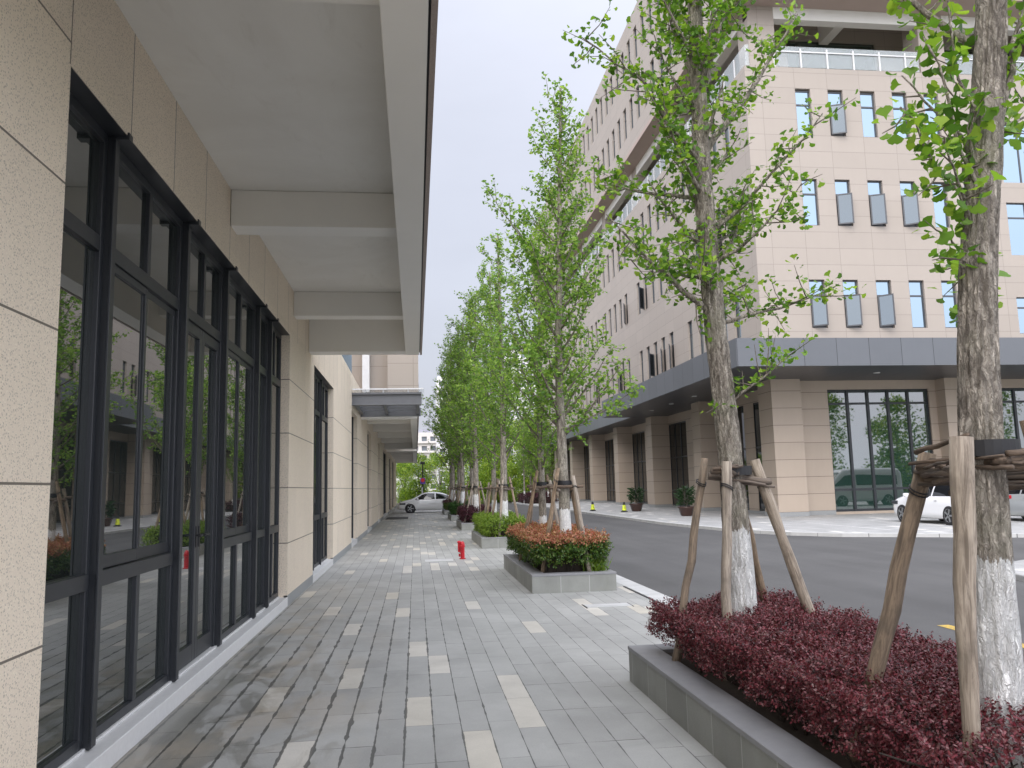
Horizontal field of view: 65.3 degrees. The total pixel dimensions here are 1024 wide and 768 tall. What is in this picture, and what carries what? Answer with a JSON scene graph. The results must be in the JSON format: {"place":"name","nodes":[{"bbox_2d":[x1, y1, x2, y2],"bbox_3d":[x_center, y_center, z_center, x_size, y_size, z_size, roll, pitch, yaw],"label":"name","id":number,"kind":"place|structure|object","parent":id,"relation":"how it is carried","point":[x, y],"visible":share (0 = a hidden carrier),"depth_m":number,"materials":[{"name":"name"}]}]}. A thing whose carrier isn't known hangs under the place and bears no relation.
{"place":"outdoors","nodes":[
{"label":"outdoors","id":0,"kind":"place"},
{"bbox_2d":[111,511,726,767],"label":"pavement","id":1,"kind":"structure","parent":0,"point":[382,644],"depth_m":6.95,"materials":[{"name":"grey stone"}]},
{"bbox_2d":[0,0,438,767],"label":"shop building","id":2,"kind":"structure","parent":1,"relation":"on","point":[214,214],"depth_m":6.08,"materials":[{"name":"beige stone"}]},
{"bbox_2d":[36,93,107,767],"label":"window","id":3,"kind":"structure","parent":2,"relation":"in","point":[62,686],"depth_m":4.78,"materials":[{"name":"glass"}]},
{"bbox_2d":[96,150,182,736],"bbox_3d":[-2.774,0.390,5.927,0.099,3.873,1.670,0,-7,-7],"label":"window","id":4,"kind":"structure","parent":2,"relation":"in","point":[136,603],"depth_m":5.93,"materials":[{"name":"glass"}]},
{"bbox_2d":[179,321,202,669],"bbox_3d":[-2.889,0.954,7.143,0.146,3.045,0.658,0,-7,-7],"label":"door","id":5,"kind":"structure","parent":2,"relation":"in","point":[194,364],"depth_m":7.28,"materials":[{"name":"black glass"}]},
{"bbox_2d":[194,331,218,658],"bbox_3d":[-2.967,1.040,7.796,0.146,3.045,0.658,0,-7,-7],"label":"door","id":6,"kind":"structure","parent":2,"relation":"in","point":[210,347],"depth_m":7.85,"materials":[{"name":"black glass"}]},
{"bbox_2d":[222,277,255,638],"bbox_3d":[-3.159,0.811,9.117,0.099,3.873,1.690,0,-7,-7],"label":"window","id":7,"kind":"structure","parent":2,"relation":"in","point":[242,311],"depth_m":9.26,"materials":[{"name":"glass"}]},
{"bbox_2d":[256,312,267,612],"bbox_3d":[-3.314,0.981,10.406,0.099,3.873,0.810,0,-7,-7],"label":"window","id":8,"kind":"structure","parent":2,"relation":"in","point":[264,321],"depth_m":10.65,"materials":[{"name":"glass"}]},
{"bbox_2d":[269,326,280,602],"bbox_3d":[-3.431,1.109,11.376,0.099,3.873,1.040,0,-7,-7],"label":"window","id":9,"kind":"structure","parent":2,"relation":"in","point":[276,366],"depth_m":11.63,"materials":[{"name":"black glass"}]},
{"bbox_2d":[314,374,319,567],"bbox_3d":[-4.025,1.758,16.298,0.099,3.873,1.140,0,-7,-7],"label":"window","id":10,"kind":"structure","parent":2,"relation":"in","point":[317,381],"depth_m":16.60,"materials":[{"name":"black glass"}]},
{"bbox_2d":[321,382,327,562],"bbox_3d":[-4.185,1.934,17.627,0.099,3.873,1.440,0,-7,-7],"label":"window","id":11,"kind":"structure","parent":2,"relation":"in","point":[324,389],"depth_m":17.95,"materials":[{"name":"black glass"}]},
{"bbox_2d":[351,417,352,537],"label":"window","id":12,"kind":"structure","parent":2,"relation":"in","point":[352,417],"depth_m":25.77,"materials":[{"name":"grey metal"}]},
{"bbox_2d":[383,452,385,513],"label":"window","id":13,"kind":"structure","parent":2,"relation":"in","point":[384,455],"depth_m":52.56,"materials":[{"name":"grey metal"}]},
{"bbox_2d":[397,492,448,512],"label":"white sedan","id":14,"kind":"object","parent":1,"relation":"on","point":[428,501],"visible":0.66,"depth_m":56.59,"materials":[{"name":"paint"}]},
{"bbox_2d":[442,509,448,514],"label":"planter","id":15,"kind":"object","parent":1,"relation":"on","point":[444,512],"visible":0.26,"depth_m":50.45,"materials":[{"name":"stone"}]},
{"bbox_2d":[422,333,468,501],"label":"ginkgo tree","id":16,"kind":"object","parent":15,"relation":"on","point":[453,468],"visible":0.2,"depth_m":51.77,"materials":[{"name":"green plant"}]},
{"bbox_2d":[427,348,467,498],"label":"ginkgo tree","id":17,"kind":"object","parent":15,"relation":"on","point":[449,459],"visible":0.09,"depth_m":53.88,"materials":[{"name":"green plant"}]},
{"bbox_2d":[448,514,458,520],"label":"planter","id":18,"kind":"object","parent":1,"relation":"on","point":[452,517],"visible":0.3,"depth_m":40.91,"materials":[{"name":"stone"}]},
{"bbox_2d":[433,320,468,500],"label":"ginkgo tree","id":19,"kind":"object","parent":18,"relation":"on","point":[458,436],"visible":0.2,"depth_m":44.85,"materials":[{"name":"green plant"}]},
{"bbox_2d":[447,500,469,514],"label":"hedge","id":20,"kind":"object","parent":18,"relation":"on","point":[453,506],"visible":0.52,"depth_m":41.61,"materials":[{"name":"green plant"}]},
{"bbox_2d":[421,315,497,505],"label":"ginkgo tree","id":21,"kind":"object","parent":18,"relation":"on","point":[463,460],"visible":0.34,"depth_m":42.15,"materials":[{"name":"green plant"}]},
{"bbox_2d":[457,541,465,558],"bbox_3d":[-1.178,3.914,18.853,0.158,0.420,0.230,4,-9,-38],"label":"fire hydrant","id":22,"kind":"object","parent":1,"relation":"on","point":[461,548],"visible":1,"depth_m":18.82,"materials":[{"name":"red metal"}]},
{"bbox_2d":[456,519,473,530],"bbox_3d":[-1.561,5.882,33.524,1.347,0.289,4.112,0,-7,-7],"label":"planter","id":23,"kind":"object","parent":1,"relation":"on","point":[462,526],"visible":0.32,"depth_m":31.47,"materials":[{"name":"stone"}]},
{"bbox_2d":[436,293,496,504],"bbox_3d":[-1.842,0.930,35.214,2.962,10.101,3.053,-3,-7,11],"label":"ginkgo tree","id":24,"kind":"object","parent":23,"relation":"on","point":[459,451],"visible":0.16,"depth_m":35.07,"materials":[{"name":"green plant"}]},
{"bbox_2d":[420,282,513,512],"bbox_3d":[-1.767,0.706,32.708,3.378,9.903,3.958,4,-9,-37],"label":"ginkgo tree","id":25,"kind":"object","parent":23,"relation":"on","point":[474,457],"visible":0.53,"depth_m":32.75,"materials":[{"name":"green plant"}]},
{"bbox_2d":[457,503,491,522],"bbox_3d":[-1.553,5.426,33.580,1.502,0.883,4.110,0,-7,-7],"label":"hedge","id":26,"kind":"object","parent":23,"relation":"on","point":[462,511],"visible":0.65,"depth_m":31.97,"materials":[{"name":"purple plant"}]},
{"bbox_2d":[464,481,485,521],"bbox_3d":[-1.427,4.763,32.316,0.796,1.709,0.866,-5,-8,27],"label":"tree stake frame","id":27,"kind":"object","parent":23,"relation":"on","point":[479,488],"visible":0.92,"depth_m":32.23,"materials":[{"name":"brown wood"}]},
{"bbox_2d":[471,530,507,548],"bbox_3d":[-0.409,4.622,23.975,1.347,0.289,4.112,0,-7,-7],"label":"planter","id":28,"kind":"object","parent":1,"relation":"on","point":[481,541],"visible":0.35,"depth_m":21.94,"materials":[{"name":"concrete"}]},
{"bbox_2d":[450,259,530,511],"bbox_3d":[-0.459,0.278,25.519,2.413,8.842,2.828,-3,-7,11],"label":"ginkgo tree","id":29,"kind":"object","parent":28,"relation":"on","point":[483,295],"visible":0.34,"depth_m":25.51,"materials":[{"name":"green plant"}]},
{"bbox_2d":[484,478,499,513],"bbox_3d":[-0.560,3.815,25.131,0.866,1.709,0.796,-1,-7,0],"label":"tree stake frame","id":30,"kind":"object","parent":28,"relation":"on","point":[489,487],"visible":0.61,"depth_m":25.20,"materials":[{"name":"brown wood"}]},
{"bbox_2d":[451,229,546,523],"bbox_3d":[-0.295,-0.187,23.280,3.214,9.183,3.118,5,-10,-41],"label":"ginkgo tree","id":31,"kind":"object","parent":28,"relation":"on","point":[500,317],"visible":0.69,"depth_m":23.16,"materials":[{"name":"green plant"}]},
{"bbox_2d":[472,510,525,536],"bbox_3d":[-0.392,4.190,24.033,1.480,0.799,4.167,0,-7,-7],"label":"hedge","id":32,"kind":"object","parent":28,"relation":"on","point":[483,521],"visible":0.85,"depth_m":22.37,"materials":[{"name":"green plant"}]},
{"bbox_2d":[489,477,518,536],"bbox_3d":[-0.230,3.509,22.824,0.796,1.709,0.866,2,-8,-26],"label":"tree stake frame","id":33,"kind":"object","parent":28,"relation":"on","point":[511,487],"visible":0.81,"depth_m":22.75,"materials":[{"name":"brown wood"}]},
{"bbox_2d":[503,554,616,593],"bbox_3d":[0.736,3.369,14.481,1.347,0.289,4.082,0,-7,-7],"label":"planter","id":34,"kind":"object","parent":1,"relation":"on","point":[529,577],"visible":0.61,"depth_m":12.52,"materials":[{"name":"stone"}]},
{"bbox_2d":[472,201,600,523],"bbox_3d":[0.486,-0.226,15.619,2.520,7.250,2.151,-2,-7,7],"label":"ginkgo tree","id":35,"kind":"object","parent":34,"relation":"on","point":[540,445],"visible":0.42,"depth_m":15.63,"materials":[{"name":"green plant"}]},
{"bbox_2d":[519,471,558,559],"bbox_3d":[0.584,2.534,15.431,0.906,1.716,0.817,-2,-7,5],"label":"tree stake frame","id":36,"kind":"object","parent":34,"relation":"on","point":[535,486],"visible":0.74,"depth_m":15.31,"materials":[{"name":"brown wood"}]},
{"bbox_2d":[505,520,613,572],"bbox_3d":[0.758,2.882,14.537,1.515,0.796,4.059,0,-7,-7],"label":"hedge","id":37,"kind":"object","parent":34,"relation":"on","point":[532,541],"visible":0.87,"depth_m":12.84,"materials":[{"name":"green plant"}]},
{"bbox_2d":[481,71,645,543],"bbox_3d":[0.871,-1.235,13.722,2.782,8.759,2.080,0,-7,-7],"label":"ginkgo tree","id":38,"kind":"object","parent":34,"relation":"on","point":[558,361],"visible":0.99,"depth_m":13.64,"materials":[{"name":"green plant"}]},
{"bbox_2d":[540,468,591,572],"bbox_3d":[0.892,2.249,13.270,0.866,1.709,0.796,-3,-7,9],"label":"tree stake frame","id":39,"kind":"object","parent":34,"relation":"on","point":[555,485],"visible":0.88,"depth_m":13.14,"materials":[{"name":"brown wood"}]},
{"bbox_2d":[582,554,612,571],"bbox_3d":[1.338,2.875,12.822,0.502,0.299,0.464,2,-8,-27],"label":"grass tuft","id":40,"kind":"object","parent":34,"relation":"on","point":[600,568],"visible":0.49,"depth_m":12.79,"materials":[{"name":"green plant"}]},
{"bbox_2d":[582,602,632,607],"bbox_3d":[1.316,3.047,11.002,0.656,0.007,0.340,0,-7,-7],"label":"access cover","id":41,"kind":"object","parent":1,"relation":"on","point":[606,605],"visible":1,"depth_m":10.98,"materials":[{"name":"grey metal"}]},
{"bbox_2d":[628,643,867,767],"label":"planter","id":42,"kind":"object","parent":1,"relation":"on","point":[725,723],"visible":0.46,"depth_m":4.89,"materials":[{"name":"stone"}]},
{"bbox_2d":[561,0,865,650],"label":"ginkgo tree","id":43,"kind":"object","parent":42,"relation":"on","point":[701,171],"visible":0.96,"depth_m":6.45,"materials":[{"name":"green plant"}]},
{"bbox_2d":[672,458,817,680],"bbox_3d":[1.867,1.373,6.223,1.134,1.608,0.814,2,-8,-26],"label":"tree stake frame","id":44,"kind":"object","parent":42,"relation":"on","point":[725,472],"visible":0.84,"depth_m":6.14,"materials":[{"name":"brown wood"}]},
{"bbox_2d":[644,583,1023,767],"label":"hedge","id":45,"kind":"object","parent":42,"relation":"on","point":[811,681],"visible":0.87,"depth_m":4.27,"materials":[{"name":"red plant"}]},
{"bbox_2d":[845,420,1023,767],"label":"tree stake frame","id":46,"kind":"object","parent":42,"relation":"on","point":[955,470],"visible":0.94,"depth_m":3.36,"materials":[{"name":"brown wood"}]},
{"bbox_2d":[871,0,1023,767],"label":"ginkgo tree","id":47,"kind":"object","parent":42,"relation":"on","point":[973,263],"visible":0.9,"depth_m":3.62,"materials":[{"name":"green plant"}]},
{"bbox_2d":[436,374,465,491],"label":"apartment tower","id":48,"kind":"structure","parent":0,"point":[438,386],"depth_m":170.08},
{"bbox_2d":[396,0,636,485],"label":"sky","id":49,"kind":"structure","parent":0,"point":[492,56],"materials":[{"name":"white"}]},
{"bbox_2d":[396,500,1023,691],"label":"road","id":50,"kind":"structure","parent":0,"point":[843,573],"depth_m":16.39,"materials":[{"name":"grey asphalt"}]},
{"bbox_2d":[616,574,707,621],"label":"kerb","id":51,"kind":"structure","parent":50,"relation":"on","point":[643,590],"depth_m":12.54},
{"bbox_2d":[512,502,1023,537],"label":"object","id":52,"kind":"structure","parent":50,"relation":"on","point":[1014,535],"depth_m":25.36,"materials":[{"name":"grey concrete"}]},
{"bbox_2d":[1014,560,1023,580],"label":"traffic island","id":53,"kind":"structure","parent":50,"relation":"on","point":[1019,569],"depth_m":14.02,"materials":[{"name":"concrete"}]},
{"bbox_2d":[517,501,1023,532],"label":"pavement opposite","id":54,"kind":"structure","parent":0,"point":[759,521],"depth_m":32.60,"materials":[{"name":"grey stone"}]},
{"bbox_2d":[512,405,535,494],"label":"ginkgo tree","id":55,"kind":"object","parent":54,"relation":"on","point":[522,464],"visible":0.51,"depth_m":80.82,"materials":[{"name":"green plant"}]},
{"bbox_2d":[519,404,537,492],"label":"ginkgo tree","id":56,"kind":"object","parent":54,"relation":"on","point":[535,459],"visible":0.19,"depth_m":83.33,"materials":[{"name":"green plant"}]},
{"bbox_2d":[517,491,557,503],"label":"hedge","id":57,"kind":"object","parent":54,"relation":"on","point":[523,498],"visible":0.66,"depth_m":78.17,"materials":[{"name":"purple plant"}]},
{"bbox_2d":[543,416,557,496],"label":"ginkgo tree","id":58,"kind":"object","parent":54,"relation":"on","point":[548,462],"visible":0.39,"depth_m":78.66,"materials":[{"name":"green plant"}]},
{"bbox_2d":[627,487,644,510],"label":"potted plant","id":59,"kind":"object","parent":54,"relation":"on","point":[635,506],"visible":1,"depth_m":48.76,"materials":[{"name":"green plant"}]},
{"bbox_2d":[673,484,696,515],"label":"potted plant","id":60,"kind":"object","parent":54,"relation":"on","point":[685,510],"visible":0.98,"depth_m":40.04,"materials":[{"name":"green plant"}]},
{"bbox_2d":[531,0,1023,516],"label":"office building","id":61,"kind":"structure","parent":54,"relation":"on","point":[853,410],"depth_m":38.92,"materials":[{"name":"beige stone"}]},
{"bbox_2d":[550,110,597,412],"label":"distant window","id":62,"kind":"structure","parent":61,"relation":"in","point":[596,110],"depth_m":72.01,"materials":[{"name":"grey glass"}]},
{"bbox_2d":[584,445,590,499],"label":"lobby window","id":63,"kind":"structure","parent":61,"relation":"in","point":[586,448],"depth_m":83.27,"materials":[{"name":"black glass"}]},
{"bbox_2d":[605,439,615,501],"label":"lobby window","id":64,"kind":"structure","parent":61,"relation":"in","point":[609,444],"depth_m":73.45,"materials":[{"name":"black glass"}]},
{"bbox_2d":[632,431,647,503],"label":"lobby window","id":65,"kind":"structure","parent":61,"relation":"in","point":[639,455],"depth_m":63.67,"materials":[{"name":"black glass"}]},
{"bbox_2d":[638,277,647,309],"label":"window","id":66,"kind":"structure","parent":61,"relation":"in","point":[641,291],"depth_m":55.59,"materials":[{"name":"grey metal"}]},
{"bbox_2d":[649,343,657,376],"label":"window","id":67,"kind":"structure","parent":61,"relation":"in","point":[651,356],"depth_m":53.27,"materials":[{"name":"black glass"}]},
{"bbox_2d":[669,420,689,505],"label":"lobby window","id":68,"kind":"structure","parent":61,"relation":"in","point":[677,431],"depth_m":54.42,"materials":[{"name":"grey metal"}]},
{"bbox_2d":[737,406,749,509],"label":"lobby window","id":69,"kind":"structure","parent":61,"relation":"in","point":[740,411],"depth_m":43.66,"materials":[{"name":"glass"}]},
{"bbox_2d":[753,402,764,510],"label":"lobby window","id":70,"kind":"structure","parent":61,"relation":"in","point":[755,405],"depth_m":41.74,"materials":[{"name":"grey metal"}]},
{"bbox_2d":[795,91,811,134],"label":"window","id":71,"kind":"structure","parent":61,"relation":"in","point":[800,96],"depth_m":38.86,"materials":[{"name":"blue metal"}]},
{"bbox_2d":[802,180,818,224],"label":"window","id":72,"kind":"structure","parent":61,"relation":"in","point":[810,197],"depth_m":38.27,"materials":[{"name":"blue glass"}]},
{"bbox_2d":[809,280,828,327],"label":"window","id":73,"kind":"structure","parent":61,"relation":"in","point":[819,311],"depth_m":37.26,"materials":[{"name":"grey glass"}]},
{"bbox_2d":[787,41,875,70],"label":"railing","id":74,"kind":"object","parent":61,"relation":"in","point":[809,60],"depth_m":42.50,"materials":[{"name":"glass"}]},
{"bbox_2d":[828,92,846,135],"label":"window","id":75,"kind":"structure","parent":61,"relation":"in","point":[838,128],"depth_m":38.72,"materials":[{"name":"grey glass"}]},
{"bbox_2d":[835,180,854,225],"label":"window","id":76,"kind":"structure","parent":61,"relation":"in","point":[844,199],"depth_m":38.17,"materials":[{"name":"grey glass"}]},
{"bbox_2d":[843,280,862,327],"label":"window","id":77,"kind":"structure","parent":61,"relation":"in","point":[853,309],"depth_m":37.49,"materials":[{"name":"grey glass"}]},
{"bbox_2d":[860,93,876,136],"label":"window","id":78,"kind":"structure","parent":61,"relation":"in","point":[867,100],"depth_m":39.26,"materials":[{"name":"blue glass"}]},
{"bbox_2d":[867,181,887,226],"bbox_3d":[17.592,-8.727,38.463,0.770,2.320,0.480,0,-7,-7],"label":"window","id":79,"kind":"structure","parent":61,"relation":"in","point":[877,201],"depth_m":38.37,"materials":[{"name":"grey glass"}]},
{"bbox_2d":[827,389,932,511],"bbox_3d":[17.770,3.143,38.452,5.220,5.810,0.140,0,-7,-7],"label":"lobby window","id":80,"kind":"structure","parent":61,"relation":"in","point":[875,434],"depth_m":38.44,"materials":[{"name":"clear glass"}]},
{"bbox_2d":[876,281,895,327],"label":"window","id":81,"kind":"structure","parent":61,"relation":"in","point":[886,307],"depth_m":37.66,"materials":[{"name":"grey glass"}]},
{"bbox_2d":[892,94,908,137],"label":"window","id":82,"kind":"structure","parent":61,"relation":"in","point":[897,113],"depth_m":39.50,"materials":[{"name":"blue metal"}]},
{"bbox_2d":[900,182,919,226],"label":"window","id":83,"kind":"structure","parent":61,"relation":"in","point":[910,205],"depth_m":38.50,"materials":[{"name":"grey glass"}]},
{"bbox_2d":[909,281,925,327],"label":"window","id":84,"kind":"structure","parent":61,"relation":"in","point":[915,287],"depth_m":38.24,"materials":[{"name":"blue metal"}]},
{"bbox_2d":[923,95,939,137],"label":"window","id":85,"kind":"structure","parent":61,"relation":"in","point":[930,113],"depth_m":39.69,"materials":[{"name":"blue glass"}]},
{"bbox_2d":[932,183,948,227],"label":"window","id":86,"kind":"structure","parent":61,"relation":"in","point":[941,218],"depth_m":39.04,"materials":[{"name":"blue glass"}]},
{"bbox_2d":[941,281,957,327],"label":"window","id":87,"kind":"structure","parent":61,"relation":"in","point":[949,298],"depth_m":38.46,"materials":[{"name":"blue glass"}]},
{"bbox_2d":[944,49,1018,74],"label":"terrace window","id":88,"kind":"structure","parent":61,"relation":"in","point":[966,67],"depth_m":43.40,"materials":[{"name":"white glass"}]},
{"bbox_2d":[1002,388,1023,447],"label":"lobby window","id":89,"kind":"structure","parent":61,"relation":"in","point":[1013,398],"depth_m":39.52,"materials":[{"name":"grey metal"}]},
{"bbox_2d":[1003,126,1023,182],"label":"wide window","id":90,"kind":"structure","parent":61,"relation":"in","point":[1013,168],"depth_m":39.88,"materials":[{"name":"blue glass"}]},
{"bbox_2d":[1006,203,1023,254],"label":"wide window","id":91,"kind":"structure","parent":61,"relation":"in","point":[1015,212],"depth_m":39.42,"materials":[{"name":"blue glass"}]},
{"bbox_2d":[1016,298,1023,333],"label":"wide window","id":92,"kind":"structure","parent":61,"relation":"in","point":[1020,301],"depth_m":38.83,"materials":[{"name":"blue glass"}]},
{"bbox_2d":[892,485,1011,524],"bbox_3d":[15.630,4.253,28.722,2.120,1.573,4.360,0,-7,-7],"label":"white hatchback","id":93,"kind":"object","parent":54,"relation":"on","point":[937,505],"visible":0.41,"depth_m":28.05,"materials":[{"name":"paint"}]},
{"bbox_2d":[1009,490,1023,518],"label":"silver car","id":94,"kind":"object","parent":54,"relation":"on","point":[1016,501],"visible":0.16,"depth_m":28.41,"materials":[{"name":"paint"}]},
{"label":"ground","id":95,"kind":"structure","parent":0,"visible":0},
{"bbox_2d":[396,452,434,500],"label":"broadleaf tree","id":96,"kind":"object","parent":95,"relation":"on","point":[415,490],"visible":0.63,"depth_m":84.31,"materials":[{"name":"green plant"}]},
{"bbox_2d":[414,429,436,491],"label":"apartment tower","id":97,"kind":"structure","parent":95,"relation":"on","point":[423,444],"depth_m":203.63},
{"bbox_2d":[417,436,435,488],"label":"window","id":98,"kind":"structure","parent":97,"relation":"in","point":[424,448],"depth_m":203.99,"materials":[{"name":"grey glass"}]},
{"bbox_2d":[443,464,469,498],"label":"broadleaf tree","id":99,"kind":"object","parent":95,"relation":"on","point":[447,482],"visible":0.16,"depth_m":84.95,"materials":[{"name":"green plant"}]},
{"bbox_2d":[442,448,497,499],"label":"broadleaf tree","id":100,"kind":"object","parent":95,"relation":"on","point":[480,462],"visible":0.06,"depth_m":91.33,"materials":[{"name":"green plant"}]},
{"bbox_2d":[478,462,497,503],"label":"broadleaf tree","id":101,"kind":"object","parent":95,"relation":"on","point":[484,479],"visible":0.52,"depth_m":87.20,"materials":[{"name":"green plant"}]},
{"bbox_2d":[479,448,518,502],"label":"broadleaf tree","id":102,"kind":"object","parent":95,"relation":"on","point":[498,474],"visible":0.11,"depth_m":93.67,"materials":[{"name":"green plant"}]},
{"bbox_2d":[498,462,522,502],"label":"broadleaf tree","id":103,"kind":"object","parent":95,"relation":"on","point":[512,468],"visible":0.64,"depth_m":88.68,"materials":[{"name":"green plant"}]},
{"bbox_2d":[504,348,536,492],"bbox_3d":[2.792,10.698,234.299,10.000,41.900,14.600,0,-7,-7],"label":"broadleaf tree","id":104,"kind":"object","parent":95,"relation":"on","point":[524,363],"depth_m":228.44,"materials":[{"name":"green plant"}]},
{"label":"planting bed","id":105,"kind":"structure","parent":0,"visible":0},
{"bbox_2d":[396,463,416,501],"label":"broadleaf tree","id":106,"kind":"object","parent":105,"relation":"in","point":[400,495],"visible":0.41,"depth_m":90.22,"materials":[{"name":"green plant"}]},
{"bbox_2d":[420,452,449,493],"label":"broadleaf tree","id":107,"kind":"object","parent":105,"relation":"on","point":[441,487],"visible":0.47,"depth_m":96.67,"materials":[{"name":"green plant"}]},
{"bbox_2d":[506,426,552,493],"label":"broadleaf tree","id":108,"kind":"object","parent":105,"relation":"on","point":[526,482],"visible":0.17,"depth_m":97.67,"materials":[{"name":"green plant"}]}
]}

